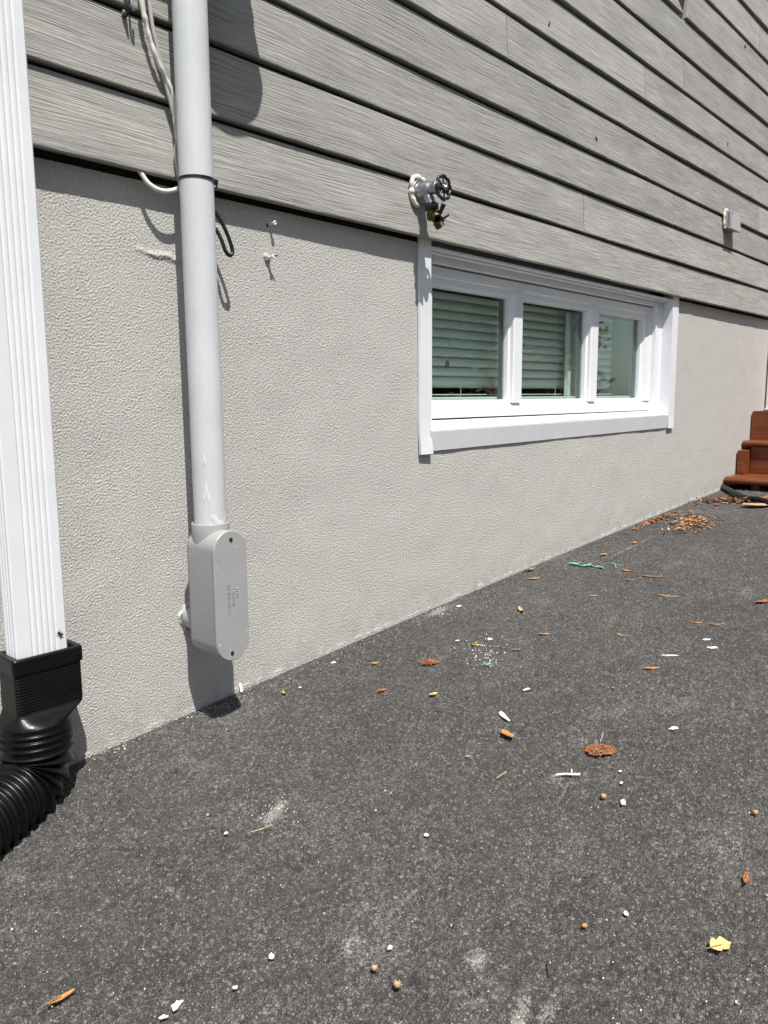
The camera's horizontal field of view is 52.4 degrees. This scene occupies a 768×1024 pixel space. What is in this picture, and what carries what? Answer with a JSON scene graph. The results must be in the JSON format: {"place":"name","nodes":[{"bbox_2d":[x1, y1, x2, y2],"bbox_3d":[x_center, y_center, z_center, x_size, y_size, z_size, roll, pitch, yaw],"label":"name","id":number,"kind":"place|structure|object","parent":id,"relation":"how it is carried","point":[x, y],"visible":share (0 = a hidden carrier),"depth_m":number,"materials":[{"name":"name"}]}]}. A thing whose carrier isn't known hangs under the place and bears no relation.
{"place":"outdoors","nodes":[
{"label":"outdoors","id":0,"kind":"place"},
{"bbox_2d":[0,484,767,1023],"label":"driveway","id":1,"kind":"structure","parent":0,"point":[494,918],"depth_m":1.24,"materials":[{"name":"grey asphalt"}]},
{"bbox_2d":[0,639,82,855],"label":"drain pipe","id":2,"kind":"object","parent":1,"relation":"on","point":[41,696],"visible":0.99,"depth_m":1.32,"materials":[{"name":"black plastic"}]},
{"bbox_2d":[37,988,74,1009],"bbox_3d":[-0.390,0.583,0.934,0.008,0.006,0.048,7,11,41],"label":"leaf","id":3,"kind":"object","parent":1,"relation":"on","point":[60,997],"visible":1,"depth_m":0.94,"materials":[{"name":"orange plant"}]},
{"bbox_2d":[171,1000,183,1010],"bbox_3d":[-0.243,0.579,0.920,0.011,0.002,0.018,7,11,41],"label":"paint chip","id":4,"kind":"object","parent":1,"relation":"on","point":[176,1005],"visible":1,"depth_m":0.92,"materials":[{"name":"white paint"}]},
{"bbox_2d":[371,963,377,970],"bbox_3d":[-0.012,0.557,0.956,0.008,0.009,0.008,7,11,41],"label":"seed","id":5,"kind":"object","parent":1,"relation":"on","point":[374,966],"visible":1,"depth_m":0.95,"materials":[{"name":"brown plant"}]},
{"bbox_2d":[11,527,767,1023],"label":"grit crumbs","id":6,"kind":"object","parent":1,"relation":"on","point":[447,805],"visible":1,"depth_m":1.38,"materials":[{"name":"white paint"}]},
{"bbox_2d":[393,979,400,988],"bbox_3d":[0.016,0.560,0.928,0.010,0.011,0.010,7,11,41],"label":"seed","id":7,"kind":"object","parent":1,"relation":"on","point":[397,983],"visible":1,"depth_m":0.93,"materials":[{"name":"brown plant"}]},
{"bbox_2d":[421,658,439,665],"bbox_3d":[0.111,0.364,1.895,0.036,0.017,0.044,7,11,41],"label":"catkin tuft","id":8,"kind":"object","parent":1,"relation":"on","point":[429,661],"visible":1,"depth_m":1.89,"materials":[{"name":"orange plant"}]},
{"bbox_2d":[499,711,509,720],"bbox_3d":[0.244,0.416,1.594,0.012,0.004,0.044,-2,8,-11],"label":"paint chip","id":9,"kind":"object","parent":1,"relation":"on","point":[502,714],"visible":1,"depth_m":1.59,"materials":[{"name":"white paint"}]},
{"bbox_2d":[501,728,514,738],"bbox_3d":[0.240,0.430,1.516,0.042,0.009,0.029,7,11,41],"label":"leaf","id":10,"kind":"object","parent":1,"relation":"on","point":[507,733],"visible":1,"depth_m":1.52,"materials":[{"name":"orange plant"}]},
{"bbox_2d":[555,769,579,775],"bbox_3d":[0.321,0.457,1.369,0.043,0.007,0.016,0,8,4],"label":"twig","id":11,"kind":"object","parent":1,"relation":"on","point":[574,774],"visible":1,"depth_m":1.36,"materials":[{"name":"white paint"}]},
{"bbox_2d":[569,562,603,568],"bbox_3d":[0.693,0.183,2.678,0.124,0.014,0.030,5,10,32],"label":"plastic shred","id":12,"kind":"object","parent":1,"relation":"on","point":[584,565],"visible":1,"depth_m":2.67,"materials":[{"name":"teal plastic"}]},
{"bbox_2d":[584,743,617,756],"bbox_3d":[0.399,0.438,1.441,0.060,0.016,0.045,-4,9,-24],"label":"catkin tuft","id":13,"kind":"object","parent":1,"relation":"on","point":[597,749],"visible":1,"depth_m":1.43,"materials":[{"name":"orange plant"}]},
{"bbox_2d":[617,511,683,536],"bbox_3d":[1.139,0.043,3.322,0.076,0.039,0.653,7,11,41],"label":"leaf heap","id":14,"kind":"object","parent":1,"relation":"on","point":[658,518],"visible":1,"depth_m":3.35,"materials":[{"name":"brown plant"}]},
{"bbox_2d":[642,667,660,668],"bbox_3d":[0.611,0.358,1.796,0.053,0.004,0.013,-1,8,-6],"label":"leaf","id":15,"kind":"object","parent":1,"relation":"on","point":[651,667],"visible":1,"depth_m":1.79,"materials":[{"name":"orange plant"}]},
{"bbox_2d":[655,509,721,533],"bbox_3d":[1.299,0.037,3.314,0.262,0.037,0.602,7,11,41],"label":"leaf heap","id":16,"kind":"object","parent":1,"relation":"on","point":[690,520],"visible":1,"depth_m":3.27,"materials":[{"name":"brown plant"}]},
{"bbox_2d":[706,936,731,950],"bbox_3d":[0.413,0.531,0.961,0.022,0.009,0.032,7,11,41],"label":"leaf","id":17,"kind":"object","parent":1,"relation":"on","point":[719,943],"visible":1,"depth_m":0.96,"materials":[{"name":"yellow plant"}]},
{"bbox_2d":[721,484,767,503],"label":"garden hose","id":18,"kind":"object","parent":1,"relation":"on","point":[741,495],"visible":0.9,"depth_m":3.74,"materials":[{"name":"black plastic"}]},
{"bbox_2d":[724,411,767,489],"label":"wooden steps","id":19,"kind":"structure","parent":1,"relation":"on","point":[752,466],"depth_m":4.22,"materials":[{"name":"red wood"}]},
{"bbox_2d":[764,375,767,409],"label":"porch post","id":20,"kind":"object","parent":19,"relation":"on","point":[766,408],"visible":1,"depth_m":4.49,"materials":[{"name":"white paint"}]},
{"bbox_2d":[743,869,748,882],"bbox_3d":[0.501,0.504,1.078,0.009,0.006,0.035,7,11,41],"label":"leaf","id":21,"kind":"object","parent":1,"relation":"on","point":[746,877],"visible":1,"depth_m":1.08,"materials":[{"name":"orange plant"}]},
{"bbox_2d":[737,503,767,505],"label":"leaf","id":22,"kind":"object","parent":1,"relation":"on","point":[755,504],"visible":1,"depth_m":3.60,"materials":[{"name":"beige plant"}]},
{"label":"ground","id":23,"kind":"structure","parent":0,"visible":0},
{"bbox_2d":[0,0,767,766],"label":"house","id":24,"kind":"structure","parent":23,"relation":"on","point":[374,486],"depth_m":2.01,"materials":[{"name":"grey paint"}]},
{"bbox_2d":[0,0,66,658],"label":"downspout","id":25,"kind":"object","parent":24,"relation":"attached to","point":[32,593],"visible":0.91,"depth_m":1.29,"materials":[{"name":"white paint"}]},
{"bbox_2d":[121,0,134,18],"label":"cable clip","id":26,"kind":"object","parent":24,"relation":"attached to","point":[126,12],"visible":1,"depth_m":1.41,"materials":[{"name":"grey metal"}]},
{"bbox_2d":[139,0,176,140],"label":"cable","id":27,"kind":"object","parent":24,"relation":"attached to","point":[154,52],"visible":0.88,"depth_m":1.45,"materials":[{"name":"white plastic"}]},
{"bbox_2d":[137,170,178,193],"bbox_3d":[-0.426,-0.639,1.504,0.119,0.054,0.027,-7,11,-38],"label":"cable","id":28,"kind":"object","parent":24,"relation":"attached to","point":[147,182],"visible":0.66,"depth_m":1.49,"materials":[{"name":"white plastic"}]},
{"bbox_2d":[147,0,178,184],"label":"cable","id":29,"kind":"object","parent":24,"relation":"attached to","point":[153,33],"visible":0.83,"depth_m":1.47,"materials":[{"name":"white plastic"}]},
{"bbox_2d":[171,0,248,660],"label":"electrical conduit","id":30,"kind":"object","parent":24,"relation":"attached to","point":[212,614],"visible":1,"depth_m":1.52,"materials":[{"name":"grey plastic"}]},
{"bbox_2d":[178,174,217,188],"bbox_3d":[-0.358,-0.630,1.495,0.068,0.016,0.068,7,11,41],"label":"cable tie","id":31,"kind":"object","parent":30,"relation":"attached to","point":[201,176],"visible":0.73,"depth_m":1.47,"materials":[{"name":"black plastic"}]},
{"bbox_2d":[215,209,233,256],"bbox_3d":[-0.331,-0.573,1.603,0.047,0.097,0.015,-4,9,-21],"label":"cable","id":32,"kind":"object","parent":24,"relation":"attached to","point":[220,237],"visible":0.82,"depth_m":1.60,"materials":[{"name":"black plastic"}]},
{"bbox_2d":[263,253,277,262],"bbox_3d":[-0.253,-0.567,1.738,0.028,0.022,0.023,7,11,41],"label":"wall anchor","id":33,"kind":"object","parent":24,"relation":"attached to","point":[266,256],"depth_m":1.74,"materials":[{"name":"grey paint"}]},
{"bbox_2d":[266,221,276,226],"bbox_3d":[-0.251,-0.639,1.734,0.025,0.013,0.012,5,10,31],"label":"wall anchor","id":34,"kind":"object","parent":24,"relation":"attached to","point":[271,223],"depth_m":1.73,"materials":[{"name":"white paint"}]},
{"bbox_2d":[408,174,451,207],"bbox_3d":[0.122,-0.838,2.032,0.108,0.088,0.082,7,11,41],"label":"hose tap","id":35,"kind":"object","parent":24,"relation":"attached to","point":[421,190],"visible":0.98,"depth_m":2.02,"materials":[{"name":"metal"}]},
{"bbox_2d":[425,202,448,229],"bbox_3d":[0.139,-0.772,2.041,0.056,0.067,0.070,7,11,41],"label":"hose splitter","id":36,"kind":"object","parent":35,"relation":"hanging from","point":[435,217],"visible":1,"depth_m":2.03,"materials":[{"name":"gold metal"}]},
{"bbox_2d":[432,291,612,396],"bbox_3d":[0.497,-0.613,2.855,0.066,0.419,1.486,7,11,41],"label":"window blind","id":37,"kind":"object","parent":24,"relation":"hanging from","point":[464,341],"depth_m":2.71,"materials":[{"name":"white plastic"}]},
{"bbox_2d":[418,237,678,454],"bbox_3d":[0.644,-0.586,2.865,0.163,0.640,1.806,7,11,41],"label":"window","id":38,"kind":"structure","parent":24,"relation":"in","point":[650,405],"depth_m":2.72,"materials":[{"name":"white plastic"}]},
{"bbox_2d":[723,208,740,232],"bbox_3d":[1.657,-1.389,3.721,0.044,0.100,0.140,7,11,41],"label":"junction box","id":39,"kind":"object","parent":24,"relation":"attached to","point":[731,220],"visible":1,"depth_m":3.69,"materials":[{"name":"grey plastic"}]},
{"bbox_2d":[685,495,767,504],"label":"leaf heap","id":40,"kind":"object","parent":23,"relation":"on","point":[735,499],"visible":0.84,"depth_m":3.72,"materials":[{"name":"brown plant"}]}
]}

